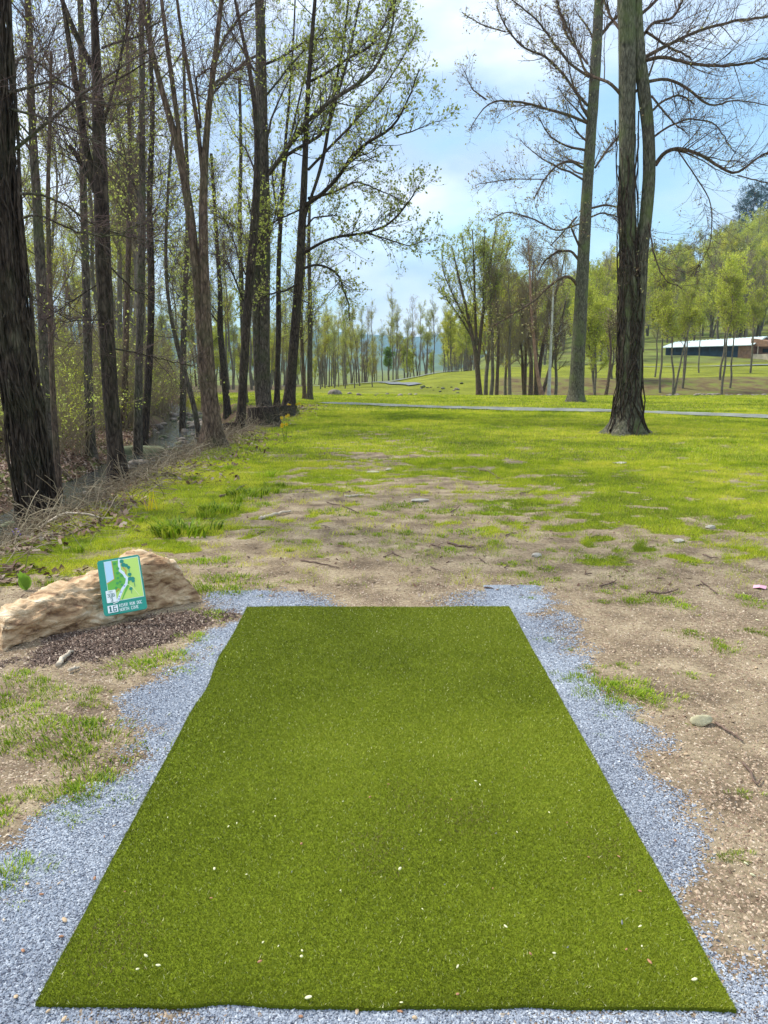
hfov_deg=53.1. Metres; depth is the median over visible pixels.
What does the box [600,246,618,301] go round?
leafing tree
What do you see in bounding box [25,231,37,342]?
slender tree
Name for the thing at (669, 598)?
grass tuft
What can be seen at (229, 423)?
tree stump
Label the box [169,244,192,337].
slender tree
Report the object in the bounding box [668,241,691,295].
leafing tree
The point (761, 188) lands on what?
pine tree
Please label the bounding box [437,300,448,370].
slender tree
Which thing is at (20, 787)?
grass tuft
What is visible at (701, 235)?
slender tree
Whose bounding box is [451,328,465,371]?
leafing tree
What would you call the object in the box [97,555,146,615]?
tee sign
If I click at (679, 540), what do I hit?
flat stone
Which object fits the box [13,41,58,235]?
slender tree
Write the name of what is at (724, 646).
grass tuft
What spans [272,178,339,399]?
fairway edge tree
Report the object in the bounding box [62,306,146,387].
thicket bush
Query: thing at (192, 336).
slender tree
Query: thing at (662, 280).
leafing tree
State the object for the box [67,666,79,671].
wood splinter
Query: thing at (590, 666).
grass tuft
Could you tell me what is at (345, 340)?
slender tree
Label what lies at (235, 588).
grass tuft
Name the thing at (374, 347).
budding tree
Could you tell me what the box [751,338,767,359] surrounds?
porch annex
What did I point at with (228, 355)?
leafing tree
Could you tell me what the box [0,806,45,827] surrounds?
grass tuft
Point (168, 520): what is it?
grass tussock
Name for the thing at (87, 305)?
woodland tree
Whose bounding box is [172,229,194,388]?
slender tree
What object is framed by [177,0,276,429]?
dark slanting tree
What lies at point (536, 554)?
flat stone
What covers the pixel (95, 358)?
thicket bush
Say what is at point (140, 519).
grass tussock
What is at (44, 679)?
grass tuft
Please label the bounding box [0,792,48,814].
grass tuft
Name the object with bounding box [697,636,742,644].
grass tuft
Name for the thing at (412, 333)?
slender tree
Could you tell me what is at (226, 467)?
grass tussock
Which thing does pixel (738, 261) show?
leafing tree
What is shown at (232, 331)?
slender tree
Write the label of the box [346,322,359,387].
slender tree
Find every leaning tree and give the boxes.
[71,0,294,448]
[539,281,573,392]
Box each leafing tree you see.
[173,341,189,373]
[211,313,228,382]
[212,320,236,371]
[231,341,239,383]
[235,326,253,385]
[235,331,240,371]
[270,327,275,384]
[297,350,300,384]
[313,355,319,383]
[328,356,339,376]
[339,356,352,376]
[359,356,372,381]
[383,345,394,380]
[394,333,411,377]
[402,343,415,375]
[428,351,434,372]
[437,302,464,371]
[438,336,461,371]
[440,339,446,371]
[443,318,459,371]
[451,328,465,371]
[455,298,479,370]
[456,303,481,370]
[465,315,486,369]
[484,277,524,364]
[485,268,522,364]
[505,264,528,351]
[533,266,559,350]
[534,285,559,364]
[556,278,574,350]
[565,267,597,333]
[570,283,612,395]
[587,259,616,377]
[592,291,618,378]
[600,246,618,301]
[609,280,618,310]
[644,285,648,338]
[645,254,670,335]
[645,266,679,392]
[645,282,651,333]
[646,252,663,320]
[647,264,667,324]
[648,243,658,258]
[651,245,672,275]
[652,243,673,320]
[652,284,706,395]
[655,286,679,342]
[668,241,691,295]
[676,283,703,388]
[677,277,693,335]
[677,278,701,338]
[678,253,694,283]
[681,239,692,277]
[681,250,704,295]
[693,290,710,372]
[696,244,726,281]
[699,265,708,291]
[700,231,723,262]
[700,236,720,272]
[700,271,720,337]
[701,267,728,336]
[707,252,747,379]
[711,234,722,257]
[713,224,728,243]
[715,253,753,337]
[715,264,748,394]
[717,222,739,268]
[720,241,740,335]
[721,278,755,387]
[724,226,747,263]
[732,219,746,251]
[733,246,763,333]
[737,244,767,335]
[739,211,762,252]
[743,284,767,372]
[745,219,760,255]
[746,239,767,257]
[748,260,767,329]
[749,278,767,336]
[751,230,767,251]
[760,201,767,235]
[760,238,767,330]
[760,270,767,306]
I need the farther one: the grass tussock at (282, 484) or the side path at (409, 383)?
the side path at (409, 383)
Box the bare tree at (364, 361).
[359,346,371,381]
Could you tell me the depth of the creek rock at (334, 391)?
55.06 m
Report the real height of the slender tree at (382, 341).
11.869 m
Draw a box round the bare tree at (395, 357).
[393,339,397,379]
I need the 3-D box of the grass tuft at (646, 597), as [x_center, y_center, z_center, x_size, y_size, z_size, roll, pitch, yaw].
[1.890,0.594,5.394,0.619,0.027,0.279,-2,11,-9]
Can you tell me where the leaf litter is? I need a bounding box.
[0,404,327,583]
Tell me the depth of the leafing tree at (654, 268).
168.86 m
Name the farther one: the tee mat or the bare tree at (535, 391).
the bare tree at (535, 391)
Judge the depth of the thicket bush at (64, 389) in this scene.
21.71 m
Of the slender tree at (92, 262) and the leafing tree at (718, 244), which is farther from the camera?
the leafing tree at (718, 244)
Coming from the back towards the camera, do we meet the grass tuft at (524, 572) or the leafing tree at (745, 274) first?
the leafing tree at (745, 274)
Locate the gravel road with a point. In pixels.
(719, 365)
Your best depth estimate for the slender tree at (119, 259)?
35.83 m
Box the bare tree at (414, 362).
[413,341,424,375]
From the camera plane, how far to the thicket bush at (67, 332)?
28.03 m
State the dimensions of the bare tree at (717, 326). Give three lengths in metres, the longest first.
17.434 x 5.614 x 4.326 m
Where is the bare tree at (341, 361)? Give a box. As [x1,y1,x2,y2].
[338,340,346,371]
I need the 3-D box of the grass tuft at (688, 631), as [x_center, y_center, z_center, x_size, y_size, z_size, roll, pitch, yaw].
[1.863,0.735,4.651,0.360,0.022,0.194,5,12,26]
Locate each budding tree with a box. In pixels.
[363,339,381,386]
[464,219,520,394]
[469,220,515,394]
[493,275,526,394]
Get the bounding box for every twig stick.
[43,525,92,538]
[258,510,290,519]
[300,560,338,567]
[344,494,363,496]
[447,541,473,547]
[646,588,678,593]
[715,722,742,740]
[742,761,761,784]
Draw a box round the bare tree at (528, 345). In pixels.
[512,235,555,395]
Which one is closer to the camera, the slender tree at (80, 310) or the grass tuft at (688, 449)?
the grass tuft at (688, 449)
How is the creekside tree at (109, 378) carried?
on the ground at (706, 379)
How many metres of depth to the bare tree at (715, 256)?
212.16 m
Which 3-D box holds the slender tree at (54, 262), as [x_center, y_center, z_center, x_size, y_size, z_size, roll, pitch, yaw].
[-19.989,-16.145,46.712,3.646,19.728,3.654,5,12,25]
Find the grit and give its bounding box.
[0,501,767,1023]
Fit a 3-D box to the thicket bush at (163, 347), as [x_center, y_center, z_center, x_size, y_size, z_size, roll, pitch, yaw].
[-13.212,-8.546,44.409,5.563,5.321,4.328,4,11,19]
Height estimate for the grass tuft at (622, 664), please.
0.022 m
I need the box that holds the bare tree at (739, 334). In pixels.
[738,259,759,337]
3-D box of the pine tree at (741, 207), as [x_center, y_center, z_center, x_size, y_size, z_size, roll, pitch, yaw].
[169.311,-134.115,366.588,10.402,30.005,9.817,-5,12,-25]
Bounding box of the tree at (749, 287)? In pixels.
[738,248,758,337]
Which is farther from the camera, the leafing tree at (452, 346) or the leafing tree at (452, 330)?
the leafing tree at (452, 346)
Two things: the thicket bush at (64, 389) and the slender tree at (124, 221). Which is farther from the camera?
the slender tree at (124, 221)
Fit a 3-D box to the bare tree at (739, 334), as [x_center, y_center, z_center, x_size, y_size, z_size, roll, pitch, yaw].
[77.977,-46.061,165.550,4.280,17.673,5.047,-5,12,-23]
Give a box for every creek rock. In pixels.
[0,521,15,526]
[124,445,164,455]
[128,459,144,465]
[153,424,163,428]
[327,389,341,394]
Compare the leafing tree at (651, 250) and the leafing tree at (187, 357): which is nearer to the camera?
the leafing tree at (187, 357)
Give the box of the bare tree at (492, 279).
[478,257,511,394]
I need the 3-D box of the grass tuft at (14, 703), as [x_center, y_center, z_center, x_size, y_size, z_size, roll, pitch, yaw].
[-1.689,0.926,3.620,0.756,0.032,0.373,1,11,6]
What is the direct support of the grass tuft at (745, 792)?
on the ground at (706, 379)
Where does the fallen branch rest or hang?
on the ground at (706, 379)
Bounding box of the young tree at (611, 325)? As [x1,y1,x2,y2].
[596,306,619,394]
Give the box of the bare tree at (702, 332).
[701,263,716,335]
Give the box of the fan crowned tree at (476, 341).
[428,201,518,394]
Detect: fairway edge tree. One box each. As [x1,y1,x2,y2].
[270,214,337,398]
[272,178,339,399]
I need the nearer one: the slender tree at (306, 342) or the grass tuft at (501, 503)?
the grass tuft at (501, 503)
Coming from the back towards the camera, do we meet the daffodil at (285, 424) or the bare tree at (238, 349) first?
the bare tree at (238, 349)
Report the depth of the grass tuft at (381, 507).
8.76 m
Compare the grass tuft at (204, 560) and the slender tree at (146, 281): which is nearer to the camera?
the grass tuft at (204, 560)
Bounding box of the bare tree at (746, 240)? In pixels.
[744,231,753,254]
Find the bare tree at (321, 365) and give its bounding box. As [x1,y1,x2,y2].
[317,353,325,374]
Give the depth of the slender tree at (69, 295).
74.96 m
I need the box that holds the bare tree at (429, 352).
[417,340,433,371]
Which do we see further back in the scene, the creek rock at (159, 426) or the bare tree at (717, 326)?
the bare tree at (717, 326)
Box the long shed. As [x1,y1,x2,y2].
[663,336,767,357]
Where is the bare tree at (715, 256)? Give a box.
[704,248,721,289]
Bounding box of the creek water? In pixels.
[0,403,201,544]
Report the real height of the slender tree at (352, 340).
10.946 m
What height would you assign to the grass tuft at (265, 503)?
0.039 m
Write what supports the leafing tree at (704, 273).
on the ground at (706, 379)
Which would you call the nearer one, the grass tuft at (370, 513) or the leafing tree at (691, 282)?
the grass tuft at (370, 513)
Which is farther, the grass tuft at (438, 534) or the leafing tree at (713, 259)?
the leafing tree at (713, 259)
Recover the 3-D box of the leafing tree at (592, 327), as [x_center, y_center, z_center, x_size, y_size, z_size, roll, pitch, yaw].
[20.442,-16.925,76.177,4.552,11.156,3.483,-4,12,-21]
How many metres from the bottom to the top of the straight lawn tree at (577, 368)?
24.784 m
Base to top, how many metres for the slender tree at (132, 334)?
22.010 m
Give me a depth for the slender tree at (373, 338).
123.44 m
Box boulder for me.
[0,549,200,650]
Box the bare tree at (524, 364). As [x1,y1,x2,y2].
[511,272,533,394]
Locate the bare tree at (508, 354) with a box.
[496,259,527,394]
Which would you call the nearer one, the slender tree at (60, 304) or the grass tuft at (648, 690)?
the grass tuft at (648, 690)
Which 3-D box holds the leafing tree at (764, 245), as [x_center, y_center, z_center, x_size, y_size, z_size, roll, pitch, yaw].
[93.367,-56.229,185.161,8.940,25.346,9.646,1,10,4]
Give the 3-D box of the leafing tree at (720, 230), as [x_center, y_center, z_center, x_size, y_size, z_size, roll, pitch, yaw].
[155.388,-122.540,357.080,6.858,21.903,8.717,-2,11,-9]
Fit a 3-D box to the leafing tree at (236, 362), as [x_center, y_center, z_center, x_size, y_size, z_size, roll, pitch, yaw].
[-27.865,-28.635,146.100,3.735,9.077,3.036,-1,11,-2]
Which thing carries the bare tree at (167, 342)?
on the ground at (706, 379)
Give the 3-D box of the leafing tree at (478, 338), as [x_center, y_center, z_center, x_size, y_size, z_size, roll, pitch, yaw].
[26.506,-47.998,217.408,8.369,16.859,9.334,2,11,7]
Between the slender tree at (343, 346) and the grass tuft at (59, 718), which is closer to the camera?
the grass tuft at (59, 718)
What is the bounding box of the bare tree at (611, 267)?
[598,250,618,360]
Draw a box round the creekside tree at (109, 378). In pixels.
[12,0,238,493]
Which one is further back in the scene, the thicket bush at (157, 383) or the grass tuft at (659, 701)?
the thicket bush at (157, 383)
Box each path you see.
[313,369,474,385]
[314,402,767,417]
[381,382,420,384]
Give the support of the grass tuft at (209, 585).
on the ground at (706, 379)
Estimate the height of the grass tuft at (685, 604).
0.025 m
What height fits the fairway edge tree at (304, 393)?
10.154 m
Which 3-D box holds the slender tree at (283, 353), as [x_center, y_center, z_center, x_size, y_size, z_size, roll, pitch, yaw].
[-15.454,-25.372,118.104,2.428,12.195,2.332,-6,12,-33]
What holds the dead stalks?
on the ground at (706, 379)
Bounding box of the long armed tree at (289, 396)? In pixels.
[222,0,467,414]
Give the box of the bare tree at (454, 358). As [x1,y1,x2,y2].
[451,345,456,371]
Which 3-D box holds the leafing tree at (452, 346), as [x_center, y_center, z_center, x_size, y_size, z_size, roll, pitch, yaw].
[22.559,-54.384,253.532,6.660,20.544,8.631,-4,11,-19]
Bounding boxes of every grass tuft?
[0,667,57,690]
[0,674,83,699]
[0,690,34,704]
[0,691,110,724]
[0,700,55,722]
[0,713,80,759]
[0,719,208,767]
[0,734,45,755]
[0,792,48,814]
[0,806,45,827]
[0,847,55,910]
[0,860,61,890]
[2,710,169,757]
[10,712,81,742]
[15,759,187,808]
[15,783,49,802]
[16,680,103,702]
[17,779,128,815]
[18,752,54,762]
[27,740,122,777]
[35,759,126,829]
[52,808,76,822]
[62,717,124,728]
[72,691,108,708]
[82,684,111,693]
[84,645,242,675]
[94,655,198,674]
[100,668,148,679]
[149,646,193,669]
[170,631,217,648]
[174,556,230,567]
[187,573,283,595]
[187,607,226,623]
[193,555,244,567]
[193,583,245,597]
[195,571,297,585]
[196,583,277,597]
[237,501,288,507]
[287,539,319,544]
[292,505,375,516]
[328,541,360,544]
[347,511,387,518]
[361,532,388,538]
[370,505,413,510]
[381,501,454,507]
[384,529,419,539]
[397,514,435,522]
[412,506,489,515]
[424,533,463,537]
[425,546,478,555]
[433,526,524,537]
[463,501,540,508]
[471,511,519,518]
[473,539,507,547]
[498,560,529,564]
[500,570,550,579]
[516,579,556,585]
[520,562,561,577]
[533,637,565,642]
[539,546,561,552]
[548,670,600,688]
[562,672,650,700]
[568,677,669,701]
[569,553,614,558]
[574,671,694,699]
[575,664,608,672]
[578,693,661,723]
[593,589,619,594]
[605,596,661,607]
[606,661,639,668]
[607,687,673,712]
[610,585,641,588]
[622,589,684,604]
[626,686,684,710]
[634,553,662,558]
[637,595,698,607]
[639,698,680,707]
[656,600,700,616]
[663,446,729,452]
[663,627,723,640]
[673,670,714,679]
[674,559,712,565]
[694,643,764,657]
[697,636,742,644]
[704,438,762,443]
[708,848,743,862]
[713,591,765,604]
[721,849,756,863]
[724,787,767,799]
[734,626,767,632]
[739,598,766,608]
[750,629,767,635]
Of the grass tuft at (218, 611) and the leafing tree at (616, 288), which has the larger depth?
the leafing tree at (616, 288)
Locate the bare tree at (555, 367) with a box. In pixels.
[541,289,570,395]
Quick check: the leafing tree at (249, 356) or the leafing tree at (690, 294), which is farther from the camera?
the leafing tree at (249, 356)
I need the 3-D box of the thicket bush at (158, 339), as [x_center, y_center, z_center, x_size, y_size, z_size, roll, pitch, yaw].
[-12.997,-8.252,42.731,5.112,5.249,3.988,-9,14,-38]
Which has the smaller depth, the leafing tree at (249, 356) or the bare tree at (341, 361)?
the leafing tree at (249, 356)
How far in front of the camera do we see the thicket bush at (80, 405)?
21.12 m
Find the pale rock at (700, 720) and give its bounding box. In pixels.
[690,715,712,726]
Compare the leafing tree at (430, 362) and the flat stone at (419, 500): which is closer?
the flat stone at (419, 500)
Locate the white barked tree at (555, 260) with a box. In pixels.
[536,235,572,394]
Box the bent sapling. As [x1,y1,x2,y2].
[92,88,235,440]
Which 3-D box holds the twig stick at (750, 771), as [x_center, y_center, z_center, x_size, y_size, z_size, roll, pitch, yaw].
[1.466,1.034,3.046,0.044,0.014,0.168,2,11,8]
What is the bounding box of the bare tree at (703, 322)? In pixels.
[690,288,704,340]
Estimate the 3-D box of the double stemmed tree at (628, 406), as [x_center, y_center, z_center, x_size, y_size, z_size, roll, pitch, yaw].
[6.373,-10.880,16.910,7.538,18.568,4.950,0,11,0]
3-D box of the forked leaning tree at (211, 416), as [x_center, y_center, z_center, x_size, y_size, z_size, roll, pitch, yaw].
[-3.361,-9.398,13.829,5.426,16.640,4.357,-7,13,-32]
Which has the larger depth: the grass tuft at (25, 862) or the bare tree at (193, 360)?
the bare tree at (193, 360)
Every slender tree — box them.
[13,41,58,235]
[21,167,62,340]
[24,76,80,301]
[25,186,71,345]
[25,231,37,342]
[42,206,77,335]
[51,68,115,317]
[52,211,81,336]
[55,219,81,339]
[68,207,96,321]
[71,192,96,315]
[76,181,115,335]
[87,0,175,356]
[87,9,155,354]
[90,0,181,413]
[91,66,163,336]
[94,221,131,336]
[109,209,133,328]
[110,145,133,324]
[111,208,157,342]
[113,212,157,305]
[145,256,165,318]
[154,278,168,346]
[160,242,182,344]
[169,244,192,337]
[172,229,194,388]
[173,272,197,373]
[187,239,213,388]
[187,308,195,386]
[195,200,217,322]
[209,205,238,389]
[212,247,237,389]
[214,324,224,360]
[225,314,238,389]
[237,228,252,389]
[270,311,275,388]
[275,308,288,385]
[280,292,290,389]
[282,320,289,370]
[298,317,306,385]
[299,310,314,376]
[304,329,314,356]
[312,307,321,388]
[312,318,321,384]
[316,306,331,365]
[317,321,327,386]
[318,315,333,387]
[321,305,334,384]
[323,307,336,386]
[326,316,339,387]
[329,314,341,385]
[330,320,338,385]
[332,309,343,386]
[335,286,350,383]
[337,315,349,388]
[338,316,347,384]
[339,312,348,385]
[340,314,351,385]
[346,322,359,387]
[347,294,360,385]
[348,309,357,382]
[353,324,361,382]
[355,301,368,382]
[359,308,373,381]
[366,299,378,381]
[377,319,387,380]
[384,306,395,379]
[385,284,397,380]
[390,299,403,379]
[402,308,415,377]
[409,294,418,376]
[414,300,428,374]
[419,310,434,373]
[421,310,433,374]
[428,294,441,373]
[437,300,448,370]
[443,309,454,371]
[560,239,573,340]
[648,286,664,376]
[696,224,704,257]
[711,225,723,257]
[722,225,735,253]
[733,221,740,247]
[753,205,766,245]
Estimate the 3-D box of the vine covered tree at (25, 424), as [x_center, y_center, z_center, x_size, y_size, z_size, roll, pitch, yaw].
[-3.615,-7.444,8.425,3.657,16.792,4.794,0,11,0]
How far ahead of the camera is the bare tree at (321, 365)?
153.30 m
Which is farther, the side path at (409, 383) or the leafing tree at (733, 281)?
the side path at (409, 383)
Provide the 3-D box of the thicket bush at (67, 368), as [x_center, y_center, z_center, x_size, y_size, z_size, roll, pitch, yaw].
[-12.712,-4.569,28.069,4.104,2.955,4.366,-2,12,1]
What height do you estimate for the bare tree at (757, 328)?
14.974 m
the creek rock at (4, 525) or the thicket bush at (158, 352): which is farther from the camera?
the thicket bush at (158, 352)
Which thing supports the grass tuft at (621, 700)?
on the ground at (706, 379)
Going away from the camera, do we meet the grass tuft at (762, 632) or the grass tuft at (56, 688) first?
the grass tuft at (56, 688)
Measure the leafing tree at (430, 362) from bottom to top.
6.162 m
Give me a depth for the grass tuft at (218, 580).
5.73 m
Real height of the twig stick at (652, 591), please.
0.026 m
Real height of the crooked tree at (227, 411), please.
11.271 m
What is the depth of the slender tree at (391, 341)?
118.96 m
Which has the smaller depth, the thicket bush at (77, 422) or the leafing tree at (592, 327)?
the thicket bush at (77, 422)
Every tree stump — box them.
[223,422,236,431]
[246,406,281,427]
[272,405,295,417]
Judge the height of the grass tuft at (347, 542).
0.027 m
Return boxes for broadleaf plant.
[17,571,31,589]
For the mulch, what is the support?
on the ground at (706, 379)
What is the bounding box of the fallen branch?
[39,512,112,526]
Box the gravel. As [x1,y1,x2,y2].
[0,585,767,1023]
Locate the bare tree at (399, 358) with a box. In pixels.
[395,334,403,378]
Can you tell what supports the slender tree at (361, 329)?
on the ground at (706, 379)
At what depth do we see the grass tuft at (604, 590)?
5.54 m
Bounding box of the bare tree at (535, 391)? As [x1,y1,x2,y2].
[513,232,573,394]
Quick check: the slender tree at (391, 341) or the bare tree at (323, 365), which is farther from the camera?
the bare tree at (323, 365)
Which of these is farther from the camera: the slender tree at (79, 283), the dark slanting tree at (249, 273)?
the slender tree at (79, 283)
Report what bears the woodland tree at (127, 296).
on the ground at (706, 379)
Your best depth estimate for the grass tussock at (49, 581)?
5.68 m
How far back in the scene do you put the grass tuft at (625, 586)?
5.65 m
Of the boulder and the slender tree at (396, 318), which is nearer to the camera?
the boulder
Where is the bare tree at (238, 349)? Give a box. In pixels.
[230,332,240,367]
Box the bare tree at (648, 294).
[643,275,653,351]
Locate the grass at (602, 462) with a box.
[0,392,767,601]
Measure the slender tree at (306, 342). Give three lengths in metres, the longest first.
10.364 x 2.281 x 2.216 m
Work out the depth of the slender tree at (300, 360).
117.64 m
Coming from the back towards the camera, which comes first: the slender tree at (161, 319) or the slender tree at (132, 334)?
the slender tree at (161, 319)
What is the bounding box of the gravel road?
[648,364,767,366]
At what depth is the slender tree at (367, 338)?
111.72 m
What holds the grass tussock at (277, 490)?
on the ground at (706, 379)
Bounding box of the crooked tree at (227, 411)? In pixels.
[173,151,239,418]
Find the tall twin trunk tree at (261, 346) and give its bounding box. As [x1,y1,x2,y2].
[193,0,417,406]
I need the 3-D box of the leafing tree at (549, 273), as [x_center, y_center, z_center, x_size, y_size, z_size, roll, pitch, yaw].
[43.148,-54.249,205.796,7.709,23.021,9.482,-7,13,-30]
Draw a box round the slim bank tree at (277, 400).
[244,0,349,405]
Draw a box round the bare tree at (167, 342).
[158,318,170,365]
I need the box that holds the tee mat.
[35,605,736,1013]
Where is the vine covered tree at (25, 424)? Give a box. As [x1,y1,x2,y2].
[0,0,239,531]
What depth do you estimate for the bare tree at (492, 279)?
62.89 m
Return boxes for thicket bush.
[0,313,60,449]
[0,354,146,458]
[0,359,69,441]
[0,366,100,451]
[34,302,144,419]
[35,305,95,390]
[38,291,197,429]
[38,345,83,389]
[53,306,95,362]
[54,333,156,417]
[54,338,133,421]
[55,322,98,414]
[55,348,82,414]
[55,363,78,420]
[55,374,102,434]
[56,326,78,383]
[56,335,120,429]
[56,360,124,456]
[56,360,131,447]
[58,288,175,422]
[58,323,134,418]
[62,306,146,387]
[76,359,166,431]
[79,357,179,407]
[81,321,186,362]
[82,344,199,424]
[93,315,166,410]
[94,362,166,406]
[98,309,178,410]
[114,320,176,373]
[115,328,191,398]
[117,333,215,416]
[131,315,180,386]
[133,347,220,413]
[153,326,193,411]
[153,365,179,411]
[159,328,196,405]
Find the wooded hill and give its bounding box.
[157,349,486,370]
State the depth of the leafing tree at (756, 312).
95.18 m
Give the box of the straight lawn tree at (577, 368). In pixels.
[451,0,659,402]
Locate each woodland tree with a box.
[8,0,172,497]
[18,0,137,458]
[72,1,178,428]
[76,0,213,454]
[97,0,221,445]
[133,2,240,429]
[204,61,288,402]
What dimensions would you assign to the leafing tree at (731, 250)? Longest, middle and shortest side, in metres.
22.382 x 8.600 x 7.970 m
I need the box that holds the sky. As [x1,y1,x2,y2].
[12,0,767,336]
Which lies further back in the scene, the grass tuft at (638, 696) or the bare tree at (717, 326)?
the bare tree at (717, 326)
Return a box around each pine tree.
[731,197,748,233]
[736,182,758,236]
[743,188,765,224]
[752,178,767,214]
[761,189,767,217]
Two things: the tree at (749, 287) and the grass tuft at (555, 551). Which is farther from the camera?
the tree at (749, 287)
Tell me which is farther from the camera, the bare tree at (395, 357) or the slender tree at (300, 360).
the bare tree at (395, 357)
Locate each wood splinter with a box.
[55,650,73,666]
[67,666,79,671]
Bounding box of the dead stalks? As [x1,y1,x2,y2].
[0,403,305,587]
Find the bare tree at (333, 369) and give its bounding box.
[330,357,338,384]
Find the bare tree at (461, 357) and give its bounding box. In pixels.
[458,337,464,370]
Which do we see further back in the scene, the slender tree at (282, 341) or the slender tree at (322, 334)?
the slender tree at (322, 334)
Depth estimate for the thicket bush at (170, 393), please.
40.56 m
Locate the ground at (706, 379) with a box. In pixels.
[0,285,767,1023]
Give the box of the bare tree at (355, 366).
[351,352,359,382]
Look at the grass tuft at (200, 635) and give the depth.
4.61 m
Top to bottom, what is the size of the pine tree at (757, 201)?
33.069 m
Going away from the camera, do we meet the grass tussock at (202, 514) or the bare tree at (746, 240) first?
the grass tussock at (202, 514)
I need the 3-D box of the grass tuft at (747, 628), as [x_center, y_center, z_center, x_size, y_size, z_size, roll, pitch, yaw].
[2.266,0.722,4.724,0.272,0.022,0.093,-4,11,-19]
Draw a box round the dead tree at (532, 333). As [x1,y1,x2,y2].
[514,221,555,395]
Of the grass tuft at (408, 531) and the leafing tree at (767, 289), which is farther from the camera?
the leafing tree at (767, 289)
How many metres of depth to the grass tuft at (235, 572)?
5.90 m
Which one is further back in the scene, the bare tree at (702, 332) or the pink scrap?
the bare tree at (702, 332)
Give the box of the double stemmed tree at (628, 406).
[529,0,767,436]
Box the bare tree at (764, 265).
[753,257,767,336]
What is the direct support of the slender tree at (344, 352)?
on the ground at (706, 379)
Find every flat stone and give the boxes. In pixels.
[411,498,428,501]
[532,553,541,556]
[673,538,684,542]
[705,525,715,528]
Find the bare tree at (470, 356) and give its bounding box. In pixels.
[468,344,473,370]
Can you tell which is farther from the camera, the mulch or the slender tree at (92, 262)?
the slender tree at (92, 262)
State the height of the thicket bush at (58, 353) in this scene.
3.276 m
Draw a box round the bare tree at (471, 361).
[465,342,473,370]
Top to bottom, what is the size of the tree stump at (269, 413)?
0.706 m
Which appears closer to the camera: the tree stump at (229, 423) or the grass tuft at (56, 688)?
the grass tuft at (56, 688)
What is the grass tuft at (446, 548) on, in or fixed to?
on the ground at (706, 379)
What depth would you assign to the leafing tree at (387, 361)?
123.29 m
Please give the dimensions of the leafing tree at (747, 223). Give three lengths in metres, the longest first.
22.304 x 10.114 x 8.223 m
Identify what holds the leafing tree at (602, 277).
on the ground at (706, 379)
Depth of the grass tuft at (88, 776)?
3.00 m
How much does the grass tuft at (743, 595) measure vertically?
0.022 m
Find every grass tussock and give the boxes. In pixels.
[17,573,71,587]
[45,542,101,553]
[124,515,156,522]
[145,515,229,538]
[151,516,194,524]
[174,475,203,480]
[183,507,226,518]
[198,501,241,514]
[205,463,240,470]
[210,492,257,503]
[223,486,270,497]
[234,469,286,477]
[254,486,289,493]
[264,480,298,487]
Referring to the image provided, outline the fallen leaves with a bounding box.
[0,417,767,596]
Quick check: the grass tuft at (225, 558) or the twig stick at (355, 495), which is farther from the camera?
the twig stick at (355, 495)
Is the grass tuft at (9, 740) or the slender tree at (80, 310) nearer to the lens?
the grass tuft at (9, 740)
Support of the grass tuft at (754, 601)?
on the ground at (706, 379)
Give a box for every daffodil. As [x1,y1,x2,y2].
[143,489,157,510]
[280,414,289,429]
[280,423,287,441]
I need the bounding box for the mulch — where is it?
[0,607,241,668]
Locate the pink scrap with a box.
[753,585,766,588]
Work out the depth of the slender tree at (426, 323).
131.48 m
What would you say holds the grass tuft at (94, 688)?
on the ground at (706, 379)
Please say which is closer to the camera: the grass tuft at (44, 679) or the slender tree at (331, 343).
the grass tuft at (44, 679)
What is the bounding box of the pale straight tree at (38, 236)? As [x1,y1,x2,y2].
[12,0,109,458]
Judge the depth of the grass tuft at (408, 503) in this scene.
8.97 m
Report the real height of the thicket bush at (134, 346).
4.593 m
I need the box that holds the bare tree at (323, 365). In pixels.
[320,356,327,379]
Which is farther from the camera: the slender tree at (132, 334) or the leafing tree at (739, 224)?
the leafing tree at (739, 224)
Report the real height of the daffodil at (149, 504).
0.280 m
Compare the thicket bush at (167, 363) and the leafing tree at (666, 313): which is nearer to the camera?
the thicket bush at (167, 363)
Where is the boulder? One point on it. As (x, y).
(75, 603)
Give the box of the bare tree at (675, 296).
[670,269,683,342]
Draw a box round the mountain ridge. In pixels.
[36,325,524,355]
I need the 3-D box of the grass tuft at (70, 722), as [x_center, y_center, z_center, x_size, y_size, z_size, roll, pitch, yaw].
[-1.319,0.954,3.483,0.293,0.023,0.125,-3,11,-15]
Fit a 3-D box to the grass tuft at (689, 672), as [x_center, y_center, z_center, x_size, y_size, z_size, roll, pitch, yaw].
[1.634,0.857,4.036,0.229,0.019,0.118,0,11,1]
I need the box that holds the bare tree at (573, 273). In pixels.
[565,268,576,287]
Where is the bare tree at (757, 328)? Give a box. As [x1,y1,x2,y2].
[754,272,767,336]
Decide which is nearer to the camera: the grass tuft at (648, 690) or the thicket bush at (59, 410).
the grass tuft at (648, 690)
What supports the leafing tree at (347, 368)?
on the ground at (706, 379)
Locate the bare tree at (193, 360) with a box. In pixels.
[186,326,197,386]
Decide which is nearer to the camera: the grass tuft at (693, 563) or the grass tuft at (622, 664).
the grass tuft at (622, 664)
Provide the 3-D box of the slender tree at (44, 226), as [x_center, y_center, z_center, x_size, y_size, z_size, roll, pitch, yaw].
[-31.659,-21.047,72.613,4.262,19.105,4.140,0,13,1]
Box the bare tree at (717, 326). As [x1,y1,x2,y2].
[712,259,725,338]
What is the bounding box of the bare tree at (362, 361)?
[359,341,368,381]
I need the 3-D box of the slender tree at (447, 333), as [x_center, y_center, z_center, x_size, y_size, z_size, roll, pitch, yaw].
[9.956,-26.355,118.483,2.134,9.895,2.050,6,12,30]
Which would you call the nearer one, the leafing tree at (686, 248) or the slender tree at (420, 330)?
the slender tree at (420, 330)
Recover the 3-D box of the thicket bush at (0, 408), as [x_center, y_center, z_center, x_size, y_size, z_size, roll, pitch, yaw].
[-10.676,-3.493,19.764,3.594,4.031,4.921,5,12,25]

